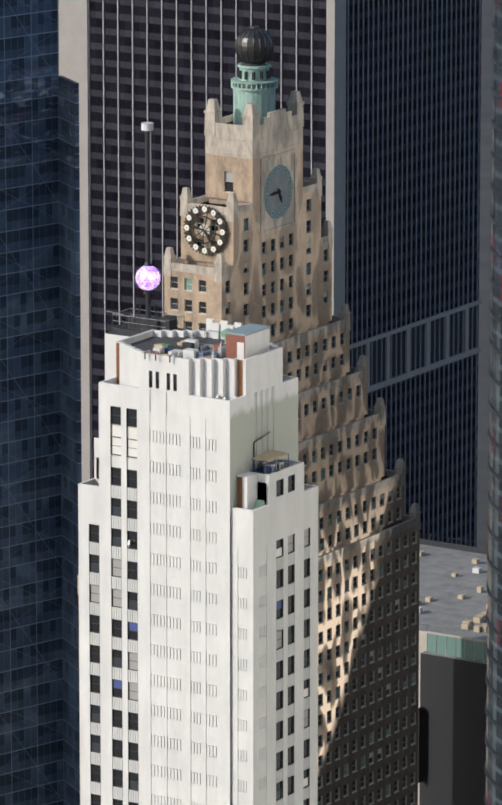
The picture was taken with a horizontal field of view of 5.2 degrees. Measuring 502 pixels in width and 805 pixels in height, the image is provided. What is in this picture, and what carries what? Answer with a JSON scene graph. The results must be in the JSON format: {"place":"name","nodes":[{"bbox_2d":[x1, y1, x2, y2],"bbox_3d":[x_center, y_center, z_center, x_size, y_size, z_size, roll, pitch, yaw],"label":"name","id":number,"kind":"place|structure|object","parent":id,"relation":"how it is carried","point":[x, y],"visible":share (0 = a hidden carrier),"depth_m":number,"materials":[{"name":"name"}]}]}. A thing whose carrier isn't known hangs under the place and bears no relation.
{"place":"outdoors","nodes":[
{"label":"outdoors","id":0,"kind":"place"},
{"bbox_2d":[0,0,63,804],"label":"skyscraper","id":1,"kind":"structure","parent":0,"point":[31,710],"depth_m":1007.68,"materials":[{"name":"blue glass"}]},
{"bbox_2d":[58,76,81,804],"bbox_3d":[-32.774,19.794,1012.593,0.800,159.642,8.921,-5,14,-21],"label":"skyscraper","id":2,"kind":"structure","parent":0,"point":[69,262],"depth_m":1007.33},
{"bbox_2d":[78,318,317,804],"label":"skyscraper","id":3,"kind":"structure","parent":0,"point":[198,571],"depth_m":659.36,"materials":[{"name":"paint"}]},
{"bbox_2d":[105,122,184,379],"bbox_3d":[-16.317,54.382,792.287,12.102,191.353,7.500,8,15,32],"label":"times square mast","id":4,"kind":"object","parent":3,"relation":"on","point":[136,324],"visible":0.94,"depth_m":775.29,"materials":[{"name":"grey metal"}]},
{"bbox_2d":[135,266,160,290],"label":"time ball","id":5,"kind":"object","parent":4,"relation":"attached to","point":[147,278],"visible":0.98,"depth_m":774.73,"materials":[{"name":"purple"}]},
{"bbox_2d":[59,0,481,546],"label":"striped tower","id":6,"kind":"structure","parent":0,"point":[390,91],"depth_m":1165.22,"materials":[{"name":"glass"}]},
{"bbox_2d":[57,0,492,548],"bbox_3d":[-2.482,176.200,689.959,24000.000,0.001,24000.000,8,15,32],"label":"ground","id":7,"kind":"structure","parent":0,"point":[485,251],"depth_m":1627.47,"materials":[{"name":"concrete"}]},
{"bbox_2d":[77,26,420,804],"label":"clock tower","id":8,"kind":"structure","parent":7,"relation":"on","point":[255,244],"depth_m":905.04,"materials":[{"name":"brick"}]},
{"bbox_2d":[484,0,501,804],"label":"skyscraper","id":9,"kind":"structure","parent":7,"relation":"on","point":[493,742],"depth_m":701.61,"materials":[{"name":"grey glass"}]},
{"bbox_2d":[418,533,487,804],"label":"low building","id":10,"kind":"structure","parent":0,"point":[453,593],"depth_m":961.45,"materials":[{"name":"concrete"}]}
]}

